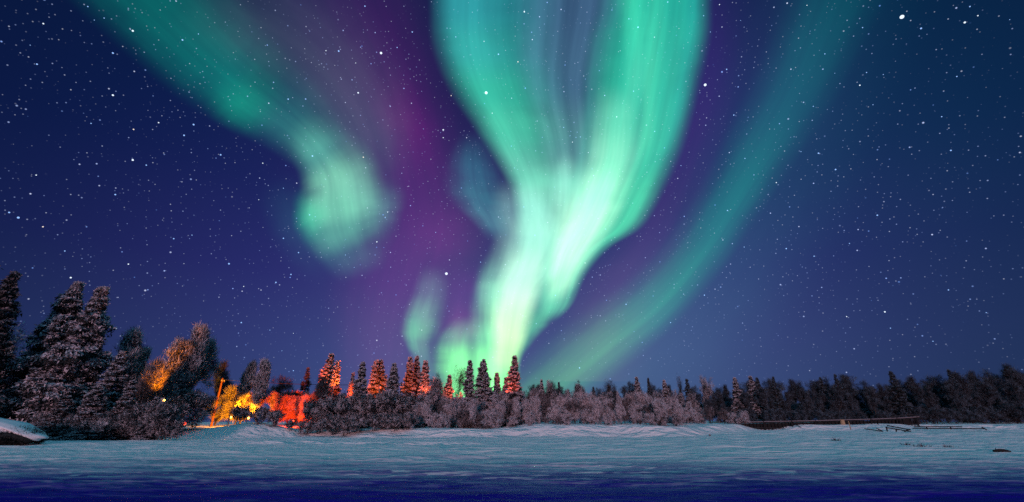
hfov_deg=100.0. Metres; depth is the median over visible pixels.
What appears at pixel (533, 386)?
birch tree
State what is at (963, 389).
birch tree
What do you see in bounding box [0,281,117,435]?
spruce tree
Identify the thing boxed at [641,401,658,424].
shrub
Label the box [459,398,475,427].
shrub
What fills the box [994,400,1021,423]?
shrub
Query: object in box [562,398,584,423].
shrub
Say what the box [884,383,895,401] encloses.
birch tree
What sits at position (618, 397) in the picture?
birch tree
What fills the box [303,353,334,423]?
spruce tree
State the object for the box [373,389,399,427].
shrub
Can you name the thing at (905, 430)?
log trestle
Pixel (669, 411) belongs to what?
shrub
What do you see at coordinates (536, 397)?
shrub
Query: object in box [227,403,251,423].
shrub
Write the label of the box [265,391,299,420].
birch tree
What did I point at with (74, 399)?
shrub
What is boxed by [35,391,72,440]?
spruce tree
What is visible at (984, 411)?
shrub
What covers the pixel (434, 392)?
birch tree
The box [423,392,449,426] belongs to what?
shrub
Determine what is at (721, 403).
birch tree
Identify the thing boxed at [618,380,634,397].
birch tree
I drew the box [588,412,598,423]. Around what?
shrub
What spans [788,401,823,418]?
shrub
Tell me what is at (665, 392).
spruce tree
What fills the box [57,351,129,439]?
spruce tree
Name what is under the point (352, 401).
shrub
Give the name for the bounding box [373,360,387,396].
spruce tree
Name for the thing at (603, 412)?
shrub
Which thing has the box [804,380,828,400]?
birch tree
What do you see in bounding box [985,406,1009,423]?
shrub
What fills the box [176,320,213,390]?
birch tree
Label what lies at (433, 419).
shrub
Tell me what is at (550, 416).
shrub
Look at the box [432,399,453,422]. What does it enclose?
shrub
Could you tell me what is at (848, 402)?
birch tree
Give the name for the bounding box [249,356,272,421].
birch tree
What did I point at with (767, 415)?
shrub
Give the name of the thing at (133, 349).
birch tree
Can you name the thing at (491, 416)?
shrub
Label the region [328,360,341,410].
spruce tree
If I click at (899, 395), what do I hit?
spruce tree
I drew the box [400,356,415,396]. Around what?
spruce tree
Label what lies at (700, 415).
shrub
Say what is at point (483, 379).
spruce tree
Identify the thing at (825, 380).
birch tree
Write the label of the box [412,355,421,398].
spruce tree
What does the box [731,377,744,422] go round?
spruce tree
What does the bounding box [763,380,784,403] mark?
birch tree
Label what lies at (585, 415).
shrub
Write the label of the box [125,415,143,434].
shrub
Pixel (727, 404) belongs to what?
shrub
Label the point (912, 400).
birch tree
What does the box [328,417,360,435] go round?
shrub
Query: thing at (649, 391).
spruce tree
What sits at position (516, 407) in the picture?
birch tree
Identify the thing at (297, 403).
birch tree
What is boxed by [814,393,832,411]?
birch tree
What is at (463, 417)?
shrub
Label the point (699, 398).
birch tree
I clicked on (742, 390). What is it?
birch tree
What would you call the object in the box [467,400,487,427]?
shrub
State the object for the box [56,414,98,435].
shrub
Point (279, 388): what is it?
birch tree
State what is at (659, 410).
birch tree
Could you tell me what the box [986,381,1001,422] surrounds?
birch tree
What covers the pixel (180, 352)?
birch tree
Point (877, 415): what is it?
shrub
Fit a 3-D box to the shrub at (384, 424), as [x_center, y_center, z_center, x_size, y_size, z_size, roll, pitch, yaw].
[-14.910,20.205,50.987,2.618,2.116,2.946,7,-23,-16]
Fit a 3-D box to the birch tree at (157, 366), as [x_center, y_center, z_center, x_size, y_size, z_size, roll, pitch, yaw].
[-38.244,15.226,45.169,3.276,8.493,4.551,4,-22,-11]
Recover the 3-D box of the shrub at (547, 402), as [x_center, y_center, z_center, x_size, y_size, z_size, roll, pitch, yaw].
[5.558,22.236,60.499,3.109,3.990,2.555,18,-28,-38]
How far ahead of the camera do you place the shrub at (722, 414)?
65.41 m
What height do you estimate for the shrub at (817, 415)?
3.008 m
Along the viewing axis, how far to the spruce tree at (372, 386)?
65.20 m
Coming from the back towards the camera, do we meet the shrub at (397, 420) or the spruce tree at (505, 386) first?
the spruce tree at (505, 386)
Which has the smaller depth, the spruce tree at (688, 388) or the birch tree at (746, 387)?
the spruce tree at (688, 388)
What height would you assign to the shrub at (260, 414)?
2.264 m
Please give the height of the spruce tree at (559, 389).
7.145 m
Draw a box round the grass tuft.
[911,444,932,446]
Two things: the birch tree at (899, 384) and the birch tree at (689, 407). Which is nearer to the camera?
the birch tree at (689, 407)
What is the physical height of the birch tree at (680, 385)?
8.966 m
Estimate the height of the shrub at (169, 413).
3.975 m
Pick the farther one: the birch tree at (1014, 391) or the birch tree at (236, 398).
the birch tree at (1014, 391)
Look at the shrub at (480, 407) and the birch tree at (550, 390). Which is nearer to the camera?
the shrub at (480, 407)
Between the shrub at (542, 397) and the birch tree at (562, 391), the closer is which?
the shrub at (542, 397)
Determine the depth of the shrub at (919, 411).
72.16 m
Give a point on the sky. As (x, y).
(568, 227)
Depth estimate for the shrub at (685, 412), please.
63.26 m
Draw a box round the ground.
[0,421,1023,501]
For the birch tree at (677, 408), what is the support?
on the ground
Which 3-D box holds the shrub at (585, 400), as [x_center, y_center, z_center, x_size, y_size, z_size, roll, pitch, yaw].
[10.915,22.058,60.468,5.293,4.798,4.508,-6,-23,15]
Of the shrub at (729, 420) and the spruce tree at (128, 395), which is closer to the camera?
the spruce tree at (128, 395)
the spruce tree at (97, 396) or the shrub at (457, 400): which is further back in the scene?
the shrub at (457, 400)
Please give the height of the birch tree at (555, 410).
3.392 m
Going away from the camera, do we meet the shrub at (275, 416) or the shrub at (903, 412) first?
the shrub at (275, 416)
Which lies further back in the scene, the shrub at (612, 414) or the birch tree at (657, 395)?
the birch tree at (657, 395)
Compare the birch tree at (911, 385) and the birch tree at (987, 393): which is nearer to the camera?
the birch tree at (987, 393)
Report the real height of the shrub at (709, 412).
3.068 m
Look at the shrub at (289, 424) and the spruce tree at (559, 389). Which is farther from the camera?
the spruce tree at (559, 389)
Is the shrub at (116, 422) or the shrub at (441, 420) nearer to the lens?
the shrub at (116, 422)
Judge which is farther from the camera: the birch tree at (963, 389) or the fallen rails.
the birch tree at (963, 389)
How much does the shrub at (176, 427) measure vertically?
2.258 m
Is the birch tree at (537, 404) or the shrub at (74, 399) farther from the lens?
the birch tree at (537, 404)
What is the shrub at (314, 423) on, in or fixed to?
on the ground
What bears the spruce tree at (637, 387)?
on the ground
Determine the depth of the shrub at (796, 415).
71.30 m
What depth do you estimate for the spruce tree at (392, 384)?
59.34 m
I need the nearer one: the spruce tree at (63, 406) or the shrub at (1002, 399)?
the spruce tree at (63, 406)
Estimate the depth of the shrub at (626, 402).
59.68 m
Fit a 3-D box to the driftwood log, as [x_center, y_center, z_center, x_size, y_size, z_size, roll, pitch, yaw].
[29.002,11.804,25.429,0.905,0.257,0.182,-2,-22,4]
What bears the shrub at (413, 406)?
on the ground
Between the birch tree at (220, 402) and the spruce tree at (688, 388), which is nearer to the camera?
the birch tree at (220, 402)
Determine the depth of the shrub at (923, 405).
81.39 m
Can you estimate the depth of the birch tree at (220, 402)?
62.50 m
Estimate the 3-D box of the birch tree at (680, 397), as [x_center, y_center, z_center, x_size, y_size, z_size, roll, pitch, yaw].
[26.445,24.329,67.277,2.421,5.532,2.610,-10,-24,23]
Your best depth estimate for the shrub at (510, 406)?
56.34 m
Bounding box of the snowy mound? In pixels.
[0,418,49,445]
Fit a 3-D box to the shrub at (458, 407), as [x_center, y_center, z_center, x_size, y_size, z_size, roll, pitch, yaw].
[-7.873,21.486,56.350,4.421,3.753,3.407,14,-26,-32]
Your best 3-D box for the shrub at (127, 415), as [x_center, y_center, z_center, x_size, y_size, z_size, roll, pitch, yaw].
[-35.524,15.983,41.086,4.176,4.050,4.786,-9,-24,22]
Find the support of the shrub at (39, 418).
on the ground
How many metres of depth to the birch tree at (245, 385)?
57.47 m
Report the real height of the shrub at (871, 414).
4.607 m
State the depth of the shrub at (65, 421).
40.09 m
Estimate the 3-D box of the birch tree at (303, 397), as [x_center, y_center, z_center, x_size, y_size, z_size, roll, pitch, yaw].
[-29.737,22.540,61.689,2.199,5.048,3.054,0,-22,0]
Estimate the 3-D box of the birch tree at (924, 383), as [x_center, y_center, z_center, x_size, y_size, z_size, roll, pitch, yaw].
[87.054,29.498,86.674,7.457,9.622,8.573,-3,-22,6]
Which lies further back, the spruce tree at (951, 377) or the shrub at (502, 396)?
the spruce tree at (951, 377)
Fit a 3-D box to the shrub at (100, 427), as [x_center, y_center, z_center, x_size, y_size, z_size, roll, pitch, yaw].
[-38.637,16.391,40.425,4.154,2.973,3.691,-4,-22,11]
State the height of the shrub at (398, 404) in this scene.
4.817 m
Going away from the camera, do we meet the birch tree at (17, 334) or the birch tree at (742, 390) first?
the birch tree at (17, 334)
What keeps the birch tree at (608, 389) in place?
on the ground
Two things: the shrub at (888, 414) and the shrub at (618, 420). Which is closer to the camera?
the shrub at (618, 420)
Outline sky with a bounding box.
[0,0,1023,421]
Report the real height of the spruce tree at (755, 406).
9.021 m
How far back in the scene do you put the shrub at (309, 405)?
54.82 m
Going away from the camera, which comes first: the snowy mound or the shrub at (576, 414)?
the snowy mound
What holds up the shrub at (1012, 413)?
on the ground
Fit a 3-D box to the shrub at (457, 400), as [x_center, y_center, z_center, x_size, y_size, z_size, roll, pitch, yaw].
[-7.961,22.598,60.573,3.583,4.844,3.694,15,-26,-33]
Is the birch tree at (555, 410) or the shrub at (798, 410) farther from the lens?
the shrub at (798, 410)
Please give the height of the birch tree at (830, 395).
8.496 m
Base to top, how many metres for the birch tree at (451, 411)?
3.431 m
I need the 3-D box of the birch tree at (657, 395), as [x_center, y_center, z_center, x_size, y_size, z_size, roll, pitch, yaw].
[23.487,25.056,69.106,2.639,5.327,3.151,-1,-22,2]
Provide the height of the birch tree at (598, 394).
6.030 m
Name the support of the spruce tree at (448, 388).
on the ground
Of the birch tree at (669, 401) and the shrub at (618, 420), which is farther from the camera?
the birch tree at (669, 401)
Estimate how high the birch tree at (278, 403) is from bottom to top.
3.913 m
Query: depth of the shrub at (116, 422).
39.97 m
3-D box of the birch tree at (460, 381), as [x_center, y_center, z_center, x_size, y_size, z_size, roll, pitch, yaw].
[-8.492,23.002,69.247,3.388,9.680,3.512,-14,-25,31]
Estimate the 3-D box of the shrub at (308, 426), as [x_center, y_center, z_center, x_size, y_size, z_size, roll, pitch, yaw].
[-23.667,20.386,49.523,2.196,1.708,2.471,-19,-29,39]
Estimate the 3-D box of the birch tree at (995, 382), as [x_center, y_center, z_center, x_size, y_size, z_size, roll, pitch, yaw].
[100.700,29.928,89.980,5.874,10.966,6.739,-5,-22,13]
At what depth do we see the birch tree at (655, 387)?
82.04 m
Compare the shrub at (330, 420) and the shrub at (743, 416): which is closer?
the shrub at (330, 420)
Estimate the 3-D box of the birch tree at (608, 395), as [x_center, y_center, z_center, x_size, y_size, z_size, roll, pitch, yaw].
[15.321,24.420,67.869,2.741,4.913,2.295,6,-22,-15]
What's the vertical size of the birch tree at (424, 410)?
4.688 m
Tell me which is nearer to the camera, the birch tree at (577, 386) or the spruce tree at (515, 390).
the spruce tree at (515, 390)
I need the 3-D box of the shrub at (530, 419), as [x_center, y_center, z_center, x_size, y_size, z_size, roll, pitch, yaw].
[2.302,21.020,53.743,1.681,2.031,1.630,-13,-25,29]
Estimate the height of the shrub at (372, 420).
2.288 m
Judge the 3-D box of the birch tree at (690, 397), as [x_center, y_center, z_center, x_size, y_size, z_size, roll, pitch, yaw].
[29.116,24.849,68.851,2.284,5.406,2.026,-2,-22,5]
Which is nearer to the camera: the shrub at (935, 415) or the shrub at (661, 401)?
the shrub at (661, 401)
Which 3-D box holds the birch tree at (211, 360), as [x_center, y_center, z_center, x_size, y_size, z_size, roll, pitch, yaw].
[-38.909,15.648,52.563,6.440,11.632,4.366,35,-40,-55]
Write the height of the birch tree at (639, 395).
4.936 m
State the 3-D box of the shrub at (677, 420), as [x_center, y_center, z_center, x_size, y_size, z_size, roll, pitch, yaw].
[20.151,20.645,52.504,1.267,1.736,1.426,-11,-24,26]
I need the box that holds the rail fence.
[740,414,921,429]
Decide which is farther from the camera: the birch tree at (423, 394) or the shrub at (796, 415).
the shrub at (796, 415)
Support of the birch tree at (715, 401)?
on the ground
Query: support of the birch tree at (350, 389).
on the ground
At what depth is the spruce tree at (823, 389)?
80.07 m
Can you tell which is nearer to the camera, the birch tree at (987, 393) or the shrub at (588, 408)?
the shrub at (588, 408)
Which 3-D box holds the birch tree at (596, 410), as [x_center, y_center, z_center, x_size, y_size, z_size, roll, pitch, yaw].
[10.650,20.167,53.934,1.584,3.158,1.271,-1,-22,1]
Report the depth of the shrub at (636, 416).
55.25 m
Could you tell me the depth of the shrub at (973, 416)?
71.41 m
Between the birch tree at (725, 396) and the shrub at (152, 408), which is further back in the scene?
the birch tree at (725, 396)
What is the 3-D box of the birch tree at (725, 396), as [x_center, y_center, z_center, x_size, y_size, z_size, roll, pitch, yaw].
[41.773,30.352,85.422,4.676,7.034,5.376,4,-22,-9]
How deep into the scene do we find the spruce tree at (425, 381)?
65.14 m
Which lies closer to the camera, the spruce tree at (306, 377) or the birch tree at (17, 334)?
the birch tree at (17, 334)
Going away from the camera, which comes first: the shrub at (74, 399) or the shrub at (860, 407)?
the shrub at (74, 399)
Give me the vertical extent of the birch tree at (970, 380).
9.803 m
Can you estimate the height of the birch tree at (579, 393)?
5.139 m
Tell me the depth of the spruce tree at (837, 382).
80.31 m
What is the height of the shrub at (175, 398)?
5.667 m
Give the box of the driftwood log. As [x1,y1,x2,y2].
[992,448,1010,451]
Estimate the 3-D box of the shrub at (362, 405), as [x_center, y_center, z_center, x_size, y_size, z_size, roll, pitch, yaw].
[-18.370,20.254,55.321,6.294,4.915,5.493,18,-28,-37]
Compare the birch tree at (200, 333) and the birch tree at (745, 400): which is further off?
the birch tree at (745, 400)
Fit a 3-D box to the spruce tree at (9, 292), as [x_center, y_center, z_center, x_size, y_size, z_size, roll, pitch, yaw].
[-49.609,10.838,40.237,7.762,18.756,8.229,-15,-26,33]
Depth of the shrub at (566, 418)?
52.72 m
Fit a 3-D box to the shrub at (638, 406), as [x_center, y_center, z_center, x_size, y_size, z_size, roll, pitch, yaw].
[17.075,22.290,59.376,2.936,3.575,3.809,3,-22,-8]
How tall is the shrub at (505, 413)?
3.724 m
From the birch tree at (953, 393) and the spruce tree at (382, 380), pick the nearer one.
the spruce tree at (382, 380)
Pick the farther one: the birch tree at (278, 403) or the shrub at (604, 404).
the shrub at (604, 404)
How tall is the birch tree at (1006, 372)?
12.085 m
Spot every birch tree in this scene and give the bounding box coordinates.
[0,320,37,386]
[113,325,149,393]
[134,355,170,404]
[136,371,158,403]
[138,346,153,381]
[161,335,196,397]
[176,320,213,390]
[190,334,222,389]
[201,384,237,425]
[212,359,232,423]
[218,384,246,423]
[226,387,240,425]
[234,392,268,424]
[236,359,259,422]
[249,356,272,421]
[265,375,293,396]
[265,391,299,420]
[269,390,303,422]
[274,393,282,409]
[294,396,300,415]
[298,391,310,420]
[309,375,329,402]
[347,383,352,398]
[413,394,431,427]
[417,391,426,399]
[425,372,443,427]
[426,377,443,401]
[447,402,456,423]
[453,365,465,398]
[469,398,477,425]
[492,393,506,424]
[511,396,521,426]
[526,384,534,397]
[529,398,540,423]
[544,380,557,420]
[550,399,559,423]
[555,387,572,396]
[566,388,576,398]
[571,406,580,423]
[573,380,585,394]
[575,388,582,422]
[591,388,606,418]
[591,400,601,419]
[601,390,614,401]
[602,379,613,395]
[610,383,623,406]
[614,391,624,406]
[615,400,625,421]
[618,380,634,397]
[625,389,637,400]
[628,405,634,421]
[634,390,648,422]
[651,384,661,395]
[651,391,662,399]
[651,398,667,425]
[666,392,678,409]
[670,397,683,425]
[672,389,687,420]
[677,376,683,402]
[686,401,693,422]
[687,390,699,423]
[690,385,702,406]
[699,375,713,422]
[703,398,715,420]
[710,387,723,422]
[711,386,732,421]
[718,397,730,412]
[722,383,730,395]
[726,385,746,401]
[736,392,756,410]
[740,381,750,402]
[754,386,774,410]
[760,377,787,400]
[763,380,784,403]
[783,378,799,402]
[791,388,815,417]
[795,378,812,401]
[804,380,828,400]
[809,378,834,399]
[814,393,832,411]
[822,376,834,398]
[827,372,865,409]
[842,389,859,411]
[853,379,876,407]
[863,387,882,413]
[875,383,892,404]
[878,387,897,414]
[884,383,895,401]
[889,378,910,393]
[901,375,924,403]
[906,393,920,414]
[916,385,940,423]
[920,374,949,421]
[930,385,954,421]
[937,378,970,422]
[939,370,974,401]
[947,371,972,420]
[964,372,986,394]
[965,369,980,382]
[969,381,1002,422]
[981,369,1006,396]
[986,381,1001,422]
[988,369,1023,421]
[997,363,1023,381]
[997,366,1023,395]
[1001,382,1023,406]
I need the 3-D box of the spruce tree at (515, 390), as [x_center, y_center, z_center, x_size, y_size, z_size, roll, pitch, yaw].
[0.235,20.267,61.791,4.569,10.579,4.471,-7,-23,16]
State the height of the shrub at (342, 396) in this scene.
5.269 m
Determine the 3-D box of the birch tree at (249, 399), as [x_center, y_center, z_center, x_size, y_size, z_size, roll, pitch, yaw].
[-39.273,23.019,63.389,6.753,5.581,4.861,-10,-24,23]
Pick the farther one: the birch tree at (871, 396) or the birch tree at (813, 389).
the birch tree at (813, 389)
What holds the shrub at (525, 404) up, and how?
on the ground
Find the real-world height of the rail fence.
2.635 m
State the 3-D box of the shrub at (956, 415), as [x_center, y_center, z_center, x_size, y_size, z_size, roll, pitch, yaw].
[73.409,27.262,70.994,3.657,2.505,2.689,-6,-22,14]
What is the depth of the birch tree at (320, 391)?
60.79 m
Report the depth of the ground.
17.14 m
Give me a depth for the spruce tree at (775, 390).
77.56 m
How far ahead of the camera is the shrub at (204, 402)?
48.64 m
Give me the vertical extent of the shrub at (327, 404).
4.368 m
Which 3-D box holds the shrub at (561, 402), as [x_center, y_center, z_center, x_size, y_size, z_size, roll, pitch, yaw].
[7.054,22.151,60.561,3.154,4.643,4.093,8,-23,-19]
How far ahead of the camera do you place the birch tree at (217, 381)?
68.25 m
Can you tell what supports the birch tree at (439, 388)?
on the ground
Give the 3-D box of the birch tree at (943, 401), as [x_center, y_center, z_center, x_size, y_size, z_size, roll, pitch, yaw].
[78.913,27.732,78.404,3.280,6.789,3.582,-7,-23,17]
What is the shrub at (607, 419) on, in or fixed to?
on the ground
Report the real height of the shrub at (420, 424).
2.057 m
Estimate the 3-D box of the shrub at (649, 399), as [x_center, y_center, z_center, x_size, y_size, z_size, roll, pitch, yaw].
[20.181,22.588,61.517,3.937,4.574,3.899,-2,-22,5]
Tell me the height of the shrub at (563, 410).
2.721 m
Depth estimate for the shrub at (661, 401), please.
61.57 m
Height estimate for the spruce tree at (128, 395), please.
6.161 m
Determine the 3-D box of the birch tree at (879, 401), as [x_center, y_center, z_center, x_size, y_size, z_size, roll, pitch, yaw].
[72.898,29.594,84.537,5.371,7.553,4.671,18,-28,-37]
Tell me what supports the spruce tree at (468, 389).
on the ground
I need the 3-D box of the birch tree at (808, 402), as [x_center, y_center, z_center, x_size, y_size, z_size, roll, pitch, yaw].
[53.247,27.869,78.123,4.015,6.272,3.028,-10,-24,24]
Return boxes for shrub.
[30,412,49,429]
[43,389,88,415]
[55,413,72,435]
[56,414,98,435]
[87,411,118,439]
[104,415,131,439]
[115,399,167,437]
[116,426,133,439]
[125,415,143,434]
[138,399,191,439]
[141,398,179,437]
[157,417,186,439]
[162,383,201,419]
[164,388,220,429]
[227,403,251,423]
[248,406,270,423]
[263,409,286,425]
[285,420,297,428]
[293,396,330,421]
[295,421,317,433]
[311,419,325,433]
[312,397,356,420]
[315,391,354,417]
[315,414,345,434]
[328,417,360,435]
[343,391,381,427]
[343,393,375,426]
[345,412,367,432]
[361,412,388,430]
[364,392,415,428]
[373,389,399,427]
[377,413,391,428]
[387,413,409,430]
[394,391,432,428]
[397,396,431,414]
[402,412,420,428]
[412,415,423,427]
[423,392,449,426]
[424,412,438,427]
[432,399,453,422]
[434,411,450,427]
[438,400,462,427]
[448,395,462,426]
[455,407,470,428]
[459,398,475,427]
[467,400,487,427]
[471,410,482,428]
[478,408,503,428]
[489,390,504,402]
[492,399,510,427]
[495,411,504,426]
[497,392,508,402]
[504,398,521,425]
[507,415,519,427]
[517,396,536,424]
[522,389,549,422]
[524,388,549,421]
[524,412,535,425]
[535,411,542,423]
[540,396,558,422]
[545,407,561,423]
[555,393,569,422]
[555,417,561,424]
[557,406,571,423]
[561,412,571,424]
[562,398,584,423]
[574,391,605,422]
[580,404,600,423]
[581,408,591,423]
[588,395,607,422]
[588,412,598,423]
[598,406,613,423]
[603,414,612,424]
[607,400,615,413]
[607,410,616,423]
[614,409,630,423]
[622,395,641,422]
[622,410,629,423]
[627,400,644,423]
[631,412,642,423]
[640,394,664,423]
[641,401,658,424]
[641,412,659,424]
[655,397,671,424]
[661,403,688,425]
[672,413,681,425]
[682,407,695,423]
[692,405,706,423]
[703,405,714,423]
[713,400,732,421]
[715,408,731,423]
[725,412,737,424]
[735,410,750,426]
[737,407,758,423]
[760,407,776,422]
[775,407,787,422]
[787,404,809,420]
[787,409,807,422]
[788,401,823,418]
[808,408,831,421]
[825,409,849,421]
[857,404,870,420]
[861,398,896,420]
[862,402,887,414]
[871,408,890,420]
[879,410,900,419]
[899,402,941,421]
[899,409,914,422]
[911,405,931,423]
[923,404,953,423]
[945,408,966,423]
[953,406,985,423]
[969,403,994,423]
[981,395,1011,404]
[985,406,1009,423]
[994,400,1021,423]
[1002,400,1023,423]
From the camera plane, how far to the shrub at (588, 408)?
56.16 m
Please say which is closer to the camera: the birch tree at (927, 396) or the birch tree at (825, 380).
the birch tree at (927, 396)
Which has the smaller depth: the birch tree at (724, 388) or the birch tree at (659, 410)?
the birch tree at (659, 410)
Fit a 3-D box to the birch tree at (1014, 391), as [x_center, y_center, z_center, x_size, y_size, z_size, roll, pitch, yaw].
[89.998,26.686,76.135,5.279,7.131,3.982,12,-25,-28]
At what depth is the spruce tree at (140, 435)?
39.42 m
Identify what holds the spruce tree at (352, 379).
on the ground
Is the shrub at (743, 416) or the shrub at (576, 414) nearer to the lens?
the shrub at (576, 414)
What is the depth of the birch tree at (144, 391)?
43.50 m
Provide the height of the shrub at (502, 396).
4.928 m
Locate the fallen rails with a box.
[912,426,986,429]
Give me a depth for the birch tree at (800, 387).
91.74 m
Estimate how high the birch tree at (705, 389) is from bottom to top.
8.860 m
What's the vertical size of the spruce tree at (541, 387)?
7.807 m
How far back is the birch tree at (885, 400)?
76.72 m
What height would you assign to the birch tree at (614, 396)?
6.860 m
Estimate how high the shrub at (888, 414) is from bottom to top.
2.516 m
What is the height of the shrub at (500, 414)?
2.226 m
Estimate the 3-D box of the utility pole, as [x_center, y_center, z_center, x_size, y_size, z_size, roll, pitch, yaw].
[-41.511,21.382,60.373,0.352,6.728,0.800,0,-22,0]
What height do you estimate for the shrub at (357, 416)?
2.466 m
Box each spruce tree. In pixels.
[0,271,22,412]
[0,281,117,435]
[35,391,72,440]
[48,383,107,440]
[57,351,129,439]
[97,379,136,440]
[131,397,159,439]
[291,367,311,425]
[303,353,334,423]
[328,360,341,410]
[346,372,354,396]
[350,361,368,427]
[365,359,380,425]
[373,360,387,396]
[378,362,404,428]
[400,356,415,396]
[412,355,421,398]
[417,360,430,426]
[442,374,453,426]
[457,360,475,427]
[467,358,497,427]
[493,372,500,396]
[501,377,508,395]
[502,355,524,426]
[539,379,546,421]
[557,382,562,396]
[634,376,645,422]
[646,377,653,422]
[661,380,671,422]
[682,378,701,422]
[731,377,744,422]
[747,376,768,421]
[755,377,764,411]
[771,376,788,422]
[818,377,833,421]
[832,374,850,416]
[887,371,921,423]
[946,369,977,422]
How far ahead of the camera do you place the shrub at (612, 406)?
61.84 m
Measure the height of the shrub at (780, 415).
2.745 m
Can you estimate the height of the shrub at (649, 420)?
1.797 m
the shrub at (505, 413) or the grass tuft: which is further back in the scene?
the shrub at (505, 413)
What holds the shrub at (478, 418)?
on the ground
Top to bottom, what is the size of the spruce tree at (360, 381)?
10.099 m
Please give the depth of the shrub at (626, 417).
54.09 m
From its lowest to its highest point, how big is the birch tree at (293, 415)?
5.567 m
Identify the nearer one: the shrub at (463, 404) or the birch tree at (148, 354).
the birch tree at (148, 354)
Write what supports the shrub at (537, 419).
on the ground
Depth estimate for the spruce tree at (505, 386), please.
64.67 m
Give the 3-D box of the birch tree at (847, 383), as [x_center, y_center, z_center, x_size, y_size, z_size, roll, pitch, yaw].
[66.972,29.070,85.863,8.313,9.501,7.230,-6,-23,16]
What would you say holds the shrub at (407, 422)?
on the ground
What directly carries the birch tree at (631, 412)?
on the ground
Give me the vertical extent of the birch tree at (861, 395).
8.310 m
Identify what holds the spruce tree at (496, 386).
on the ground
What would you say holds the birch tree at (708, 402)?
on the ground
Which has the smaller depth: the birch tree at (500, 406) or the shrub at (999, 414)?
the birch tree at (500, 406)
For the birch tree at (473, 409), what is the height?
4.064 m
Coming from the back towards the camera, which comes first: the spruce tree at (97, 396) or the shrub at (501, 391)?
the shrub at (501, 391)
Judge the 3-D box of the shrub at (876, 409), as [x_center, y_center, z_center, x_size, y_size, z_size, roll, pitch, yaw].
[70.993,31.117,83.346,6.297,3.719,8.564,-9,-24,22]
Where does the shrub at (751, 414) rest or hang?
on the ground
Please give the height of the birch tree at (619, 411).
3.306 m
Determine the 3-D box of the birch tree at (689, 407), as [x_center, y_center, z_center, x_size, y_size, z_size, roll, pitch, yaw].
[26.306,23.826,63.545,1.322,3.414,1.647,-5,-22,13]
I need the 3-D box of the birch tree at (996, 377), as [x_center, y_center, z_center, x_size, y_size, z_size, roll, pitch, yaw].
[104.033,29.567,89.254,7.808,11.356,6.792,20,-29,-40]
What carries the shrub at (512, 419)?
on the ground
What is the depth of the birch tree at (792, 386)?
91.02 m
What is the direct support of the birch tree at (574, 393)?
on the ground
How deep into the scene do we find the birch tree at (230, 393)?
61.47 m
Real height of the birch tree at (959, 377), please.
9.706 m
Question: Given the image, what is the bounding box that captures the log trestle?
[885,425,910,431]
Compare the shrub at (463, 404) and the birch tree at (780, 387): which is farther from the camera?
the birch tree at (780, 387)
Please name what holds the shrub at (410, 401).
on the ground
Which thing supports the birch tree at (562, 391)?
on the ground
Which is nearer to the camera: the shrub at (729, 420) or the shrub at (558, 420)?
the shrub at (558, 420)
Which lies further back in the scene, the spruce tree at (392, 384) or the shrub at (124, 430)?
the spruce tree at (392, 384)
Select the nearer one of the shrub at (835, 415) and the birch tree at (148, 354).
the birch tree at (148, 354)
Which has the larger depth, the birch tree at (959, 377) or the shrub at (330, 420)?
the birch tree at (959, 377)
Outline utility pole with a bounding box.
[210,378,224,426]
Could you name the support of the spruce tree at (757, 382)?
on the ground
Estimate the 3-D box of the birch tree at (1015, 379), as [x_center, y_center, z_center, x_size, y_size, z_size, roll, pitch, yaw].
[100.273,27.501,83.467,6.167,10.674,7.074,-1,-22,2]
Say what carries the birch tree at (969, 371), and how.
on the ground
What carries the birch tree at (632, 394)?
on the ground
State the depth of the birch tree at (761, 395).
75.01 m

